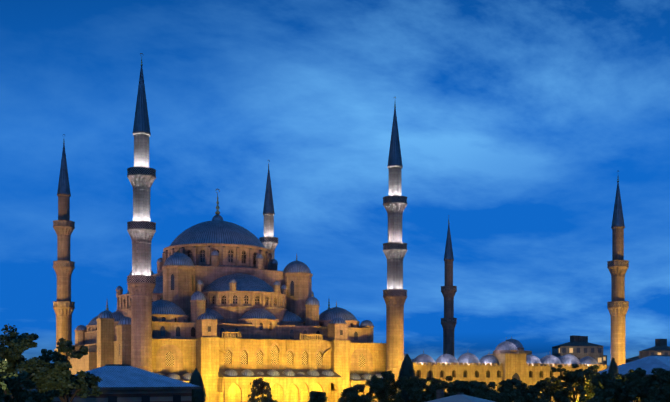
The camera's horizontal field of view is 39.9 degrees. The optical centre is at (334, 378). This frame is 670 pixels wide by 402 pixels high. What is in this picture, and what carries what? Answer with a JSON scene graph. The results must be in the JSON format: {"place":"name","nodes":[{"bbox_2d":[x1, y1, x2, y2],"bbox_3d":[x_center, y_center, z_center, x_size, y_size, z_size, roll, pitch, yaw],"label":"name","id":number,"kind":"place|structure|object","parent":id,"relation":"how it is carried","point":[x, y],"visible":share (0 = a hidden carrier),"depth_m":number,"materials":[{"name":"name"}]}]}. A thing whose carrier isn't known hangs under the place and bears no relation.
{"place":"outdoors","nodes":[
{"label":"outdoors","id":0,"kind":"place"},
{"bbox_2d":[87,246,358,333],"bbox_3d":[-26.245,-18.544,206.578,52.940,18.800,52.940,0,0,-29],"label":"mosque drum walls","id":1,"kind":"structure","parent":0,"point":[266,323],"depth_m":191.72,"materials":[{"name":"beige stone"}]},
{"bbox_2d":[54,318,608,401],"bbox_3d":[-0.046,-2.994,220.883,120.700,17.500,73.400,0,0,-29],"label":"mosque wall","id":2,"kind":"structure","parent":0,"point":[201,354],"depth_m":181.55,"materials":[{"name":"beige stone"}]},
{"bbox_2d":[165,345,364,366],"bbox_3d":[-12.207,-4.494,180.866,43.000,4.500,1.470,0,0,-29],"label":"arched windows","id":3,"kind":"structure","parent":2,"relation":"in","point":[169,359],"depth_m":180.15,"materials":[{"name":"glass"}]},
{"bbox_2d":[74,243,591,370],"bbox_3d":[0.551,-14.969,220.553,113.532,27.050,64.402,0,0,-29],"label":"mosque wall","id":4,"kind":"structure","parent":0,"point":[180,294],"depth_m":189.16,"materials":[{"name":"beige stone"}]},
{"bbox_2d":[86,250,591,392],"bbox_3d":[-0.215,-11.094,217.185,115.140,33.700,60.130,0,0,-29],"label":"dark mosque windows","id":5,"kind":"structure","parent":4,"relation":"in","point":[516,375],"depth_m":194.17,"materials":[{"name":"black glass"}]},
{"bbox_2d":[0,0,669,372],"label":"sky","id":6,"kind":"structure","parent":0,"point":[519,122],"materials":[{"name":"blue"}]},
{"bbox_2d":[436,390,463,398],"bbox_3d":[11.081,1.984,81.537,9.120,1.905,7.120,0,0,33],"label":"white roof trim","id":7,"kind":"structure","parent":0,"point":[439,394],"depth_m":82.45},
{"bbox_2d":[427,394,494,401],"bbox_3d":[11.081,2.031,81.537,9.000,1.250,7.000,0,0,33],"label":"white roof","id":8,"kind":"structure","parent":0,"point":[460,398],"depth_m":80.57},
{"bbox_2d":[603,355,606,363],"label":"window","id":9,"kind":"structure","parent":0,"point":[604,359],"depth_m":373.41,"materials":[{"name":"brown"}]},
{"bbox_2d":[625,356,638,362],"bbox_3d":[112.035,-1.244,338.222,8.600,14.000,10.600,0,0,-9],"label":"roof","id":10,"kind":"structure","parent":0,"point":[632,359],"depth_m":339.09,"materials":[{"name":"grey"}]},
{"bbox_2d":[598,355,669,401],"bbox_3d":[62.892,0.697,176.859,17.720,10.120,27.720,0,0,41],"label":"roof","id":11,"kind":"structure","parent":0,"point":[648,364],"depth_m":169.80,"materials":[{"name":"black metal"}]},
{"bbox_2d":[638,346,669,358],"bbox_3d":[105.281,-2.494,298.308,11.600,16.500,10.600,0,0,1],"label":"building","id":12,"kind":"structure","parent":0,"point":[659,350],"depth_m":294.12,"materials":[{"name":"brown"}]},
{"bbox_2d":[640,352,667,357],"bbox_3d":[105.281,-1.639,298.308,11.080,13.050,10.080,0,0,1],"label":"windows","id":13,"kind":"structure","parent":12,"relation":"in","point":[652,353],"depth_m":293.38,"materials":[{"name":"black glass"}]},
{"label":"ground","id":14,"kind":"structure","parent":0,"visible":0},
{"bbox_2d":[0,388,5,401],"bbox_3d":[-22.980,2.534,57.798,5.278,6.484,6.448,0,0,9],"label":"tree","id":15,"kind":"object","parent":14,"relation":"on","point":[2,396],"visible":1,"depth_m":57.69,"materials":[{"name":"green plant"}]},
{"bbox_2d":[0,359,17,389],"bbox_3d":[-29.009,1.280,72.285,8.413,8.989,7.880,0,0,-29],"label":"tree","id":16,"kind":"object","parent":14,"relation":"on","point":[4,365],"visible":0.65,"depth_m":73.43,"materials":[{"name":"green plant"}]},
{"bbox_2d":[0,324,54,397],"bbox_3d":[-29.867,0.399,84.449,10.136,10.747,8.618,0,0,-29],"label":"tree","id":17,"kind":"object","parent":14,"relation":"on","point":[13,348],"visible":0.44,"depth_m":83.03,"materials":[{"name":"green plant"}]},
{"bbox_2d":[4,371,59,401],"bbox_3d":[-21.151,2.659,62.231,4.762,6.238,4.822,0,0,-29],"label":"tree","id":18,"kind":"object","parent":14,"relation":"on","point":[18,392],"visible":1,"depth_m":61.26,"materials":[{"name":"green plant"}]},
{"bbox_2d":[24,349,69,391],"bbox_3d":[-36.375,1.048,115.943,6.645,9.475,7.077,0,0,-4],"label":"tree","id":19,"kind":"object","parent":14,"relation":"on","point":[53,357],"visible":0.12,"depth_m":115.54,"materials":[{"name":"green plant"}]},
{"bbox_2d":[25,338,102,401],"bbox_3d":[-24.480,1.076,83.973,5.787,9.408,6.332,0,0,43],"label":"tree","id":20,"kind":"object","parent":14,"relation":"on","point":[61,378],"visible":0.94,"depth_m":83.06,"materials":[{"name":"green plant"}]},
{"bbox_2d":[53,134,74,347],"bbox_3d":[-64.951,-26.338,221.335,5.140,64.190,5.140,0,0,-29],"label":"minaret","id":21,"kind":"object","parent":14,"relation":"on","point":[64,268],"visible":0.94,"depth_m":220.01,"materials":[{"name":"stone"}]},
{"bbox_2d":[33,364,201,401],"bbox_3d":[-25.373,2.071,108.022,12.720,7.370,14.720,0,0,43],"label":"turbe","id":22,"kind":"structure","parent":14,"relation":"on","point":[124,383],"depth_m":104.87,"materials":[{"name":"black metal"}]},
{"bbox_2d":[108,395,180,401],"bbox_3d":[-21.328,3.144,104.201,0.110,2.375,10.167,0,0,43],"label":"windows","id":23,"kind":"structure","parent":22,"relation":"in","point":[176,398],"depth_m":104.28,"materials":[{"name":"black"}]},
{"bbox_2d":[127,53,155,371],"bbox_3d":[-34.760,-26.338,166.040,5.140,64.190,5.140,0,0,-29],"label":"minaret","id":24,"kind":"object","parent":14,"relation":"on","point":[141,228],"visible":0.88,"depth_m":164.68,"materials":[{"name":"stone"}]},
{"bbox_2d":[189,368,205,401],"bbox_3d":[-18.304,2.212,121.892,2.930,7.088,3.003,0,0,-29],"label":"cypress","id":25,"kind":"object","parent":14,"relation":"on","point":[197,380],"visible":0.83,"depth_m":121.28,"materials":[{"name":"green plant"}]},
{"bbox_2d":[244,378,277,401],"bbox_3d":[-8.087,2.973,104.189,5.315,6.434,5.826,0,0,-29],"label":"tree","id":26,"kind":"object","parent":14,"relation":"on","point":[260,389],"visible":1,"depth_m":103.69,"materials":[{"name":"green plant"}]},
{"bbox_2d":[259,160,277,258],"bbox_3d":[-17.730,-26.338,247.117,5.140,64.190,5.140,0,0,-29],"label":"minaret","id":27,"kind":"object","parent":14,"relation":"on","point":[269,240],"visible":0.23,"depth_m":246.02,"materials":[{"name":"stone"}]},
{"bbox_2d":[219,338,330,401],"bbox_3d":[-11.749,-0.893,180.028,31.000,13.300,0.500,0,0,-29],"label":"facade","id":28,"kind":"structure","parent":14,"relation":"on","point":[252,346],"depth_m":180.04,"materials":[{"name":"stone"}]},
{"bbox_2d":[223,378,340,401],"bbox_3d":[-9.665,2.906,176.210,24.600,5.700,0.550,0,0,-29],"label":"arcade","id":29,"kind":"object","parent":14,"relation":"on","point":[283,383],"visible":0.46,"depth_m":176.23,"materials":[{"name":"stone"}]},
{"bbox_2d":[308,391,327,401],"bbox_3d":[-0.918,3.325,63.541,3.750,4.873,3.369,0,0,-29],"label":"tree","id":30,"kind":"object","parent":14,"relation":"on","point":[317,396],"visible":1,"depth_m":63.75,"materials":[{"name":"green plant"}]},
{"bbox_2d":[75,215,597,380],"bbox_3d":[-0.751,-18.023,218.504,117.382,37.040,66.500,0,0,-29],"label":"domes","id":31,"kind":"structure","parent":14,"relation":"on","point":[217,229],"depth_m":193.87,"materials":[{"name":"grey metal"}]},
{"bbox_2d":[106,189,587,355],"bbox_3d":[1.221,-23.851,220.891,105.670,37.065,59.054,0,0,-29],"label":"finials","id":32,"kind":"object","parent":31,"relation":"on","point":[217,212],"visible":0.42,"depth_m":206.27,"materials":[{"name":"gold metal"}]},
{"bbox_2d":[338,384,373,401],"bbox_3d":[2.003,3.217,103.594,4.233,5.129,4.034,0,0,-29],"label":"tree","id":33,"kind":"object","parent":14,"relation":"on","point":[349,394],"visible":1,"depth_m":103.27,"materials":[{"name":"green plant"}]},
{"bbox_2d":[352,382,377,401],"bbox_3d":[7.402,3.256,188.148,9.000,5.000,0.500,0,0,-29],"label":"wall","id":34,"kind":"structure","parent":14,"relation":"on","point":[365,388],"depth_m":187.08,"materials":[{"name":"stone"}]},
{"bbox_2d":[365,378,382,401],"bbox_3d":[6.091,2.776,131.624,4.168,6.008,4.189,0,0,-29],"label":"tree","id":35,"kind":"object","parent":14,"relation":"on","point":[369,394],"visible":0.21,"depth_m":130.45,"materials":[{"name":"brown plant"}]},
{"bbox_2d":[365,370,408,401],"bbox_3d":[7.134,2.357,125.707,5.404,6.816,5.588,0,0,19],"label":"tree","id":36,"kind":"object","parent":14,"relation":"on","point":[387,385],"visible":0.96,"depth_m":124.78,"materials":[{"name":"green plant"}]},
{"bbox_2d":[383,97,406,399],"bbox_3d":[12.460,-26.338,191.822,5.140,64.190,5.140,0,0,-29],"label":"minaret","id":37,"kind":"object","parent":14,"relation":"on","point":[394,251],"visible":0.94,"depth_m":190.39,"materials":[{"name":"stone"}]},
{"bbox_2d":[397,354,415,401],"bbox_3d":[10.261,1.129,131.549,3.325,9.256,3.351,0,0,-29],"label":"cypress","id":38,"kind":"object","parent":14,"relation":"on","point":[407,368],"visible":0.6,"depth_m":130.75,"materials":[{"name":"green plant"}]},
{"bbox_2d":[401,376,443,401],"bbox_3d":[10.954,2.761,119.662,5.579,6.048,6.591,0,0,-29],"label":"tree","id":39,"kind":"object","parent":14,"relation":"on","point":[413,382],"visible":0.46,"depth_m":119.29,"materials":[{"name":"green plant"}]},
{"bbox_2d":[412,376,460,401],"bbox_3d":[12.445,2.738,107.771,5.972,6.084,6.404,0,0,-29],"label":"tree","id":40,"kind":"object","parent":14,"relation":"on","point":[433,387],"visible":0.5,"depth_m":107.37,"materials":[{"name":"green plant"}]},
{"bbox_2d":[441,215,456,355],"bbox_3d":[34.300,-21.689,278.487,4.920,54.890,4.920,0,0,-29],"label":"minaret","id":41,"kind":"object","parent":14,"relation":"on","point":[448,320],"visible":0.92,"depth_m":277.24,"materials":[{"name":"stone"}]},
{"bbox_2d":[447,380,494,395],"bbox_3d":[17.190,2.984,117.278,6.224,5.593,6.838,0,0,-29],"label":"tree","id":42,"kind":"object","parent":14,"relation":"on","point":[466,387],"visible":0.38,"depth_m":115.89,"materials":[{"name":"green plant"}]},
{"bbox_2d":[470,381,511,401],"bbox_3d":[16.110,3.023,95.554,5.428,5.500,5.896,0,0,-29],"label":"tree","id":43,"kind":"object","parent":14,"relation":"on","point":[480,389],"visible":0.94,"depth_m":94.83,"materials":[{"name":"green plant"}]},
{"bbox_2d":[413,366,606,401],"bbox_3d":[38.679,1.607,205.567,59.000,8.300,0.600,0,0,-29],"label":"courtyard wall","id":44,"kind":"structure","parent":14,"relation":"on","point":[470,373],"depth_m":201.69,"materials":[{"name":"stone"}]},
{"bbox_2d":[497,378,549,401],"bbox_3d":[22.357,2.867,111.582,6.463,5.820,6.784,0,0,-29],"label":"tree","id":45,"kind":"object","parent":14,"relation":"on","point":[520,392],"visible":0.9,"depth_m":110.65,"materials":[{"name":"green plant"}]},
{"bbox_2d":[526,376,564,401],"bbox_3d":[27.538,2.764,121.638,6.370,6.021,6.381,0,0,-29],"label":"tree","id":46,"kind":"object","parent":14,"relation":"on","point":[540,386],"visible":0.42,"depth_m":120.37,"materials":[{"name":"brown plant"}]},
{"bbox_2d":[547,363,595,401],"bbox_3d":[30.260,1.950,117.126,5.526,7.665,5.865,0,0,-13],"label":"tree","id":47,"kind":"object","parent":14,"relation":"on","point":[579,380],"visible":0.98,"depth_m":116.56,"materials":[{"name":"green plant"}]},
{"bbox_2d":[552,341,602,363],"bbox_3d":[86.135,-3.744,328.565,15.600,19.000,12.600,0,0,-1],"label":"building","id":48,"kind":"structure","parent":14,"relation":"on","point":[580,350],"depth_m":322.60,"materials":[{"name":"brown"}]},
{"bbox_2d":[552,348,601,359],"bbox_3d":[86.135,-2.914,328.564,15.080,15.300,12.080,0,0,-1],"label":"windows","id":49,"kind":"structure","parent":48,"relation":"in","point":[563,349],"depth_m":322.56,"materials":[{"name":"black glass"}]},
{"bbox_2d":[570,335,666,345],"bbox_3d":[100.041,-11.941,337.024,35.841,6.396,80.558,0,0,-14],"label":"rooftop structure","id":50,"kind":"object","parent":48,"relation":"on","point":[658,342],"visible":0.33,"depth_m":327.18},
{"bbox_2d":[579,365,613,401],"bbox_3d":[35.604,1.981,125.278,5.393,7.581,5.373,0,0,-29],"label":"tree","id":51,"kind":"object","parent":14,"relation":"on","point":[590,394],"visible":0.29,"depth_m":124.75,"materials":[{"name":"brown plant"}]},
{"bbox_2d":[586,371,635,401],"bbox_3d":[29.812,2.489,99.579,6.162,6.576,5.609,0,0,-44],"label":"tree","id":52,"kind":"object","parent":14,"relation":"on","point":[619,391],"visible":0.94,"depth_m":98.26,"materials":[{"name":"green plant"}]},
{"bbox_2d":[607,358,617,401],"bbox_3d":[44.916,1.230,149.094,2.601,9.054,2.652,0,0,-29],"label":"cypress","id":53,"kind":"object","parent":14,"relation":"on","point":[613,368],"visible":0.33,"depth_m":148.61,"materials":[{"name":"green plant"}]},
{"bbox_2d":[607,177,628,365],"bbox_3d":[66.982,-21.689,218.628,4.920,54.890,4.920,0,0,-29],"label":"minaret","id":54,"kind":"object","parent":14,"relation":"on","point":[617,304],"visible":0.81,"depth_m":217.37,"materials":[{"name":"stone"}]},
{"bbox_2d":[612,368,656,401],"bbox_3d":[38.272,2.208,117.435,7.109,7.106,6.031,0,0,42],"label":"tree","id":55,"kind":"object","parent":14,"relation":"on","point":[631,374],"visible":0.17,"depth_m":116.53,"materials":[{"name":"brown plant"}]},
{"bbox_2d":[628,368,669,401],"bbox_3d":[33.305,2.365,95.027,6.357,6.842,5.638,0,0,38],"label":"tree","id":56,"kind":"object","parent":14,"relation":"on","point":[648,394],"visible":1,"depth_m":94.78,"materials":[{"name":"green plant"}]}
]}

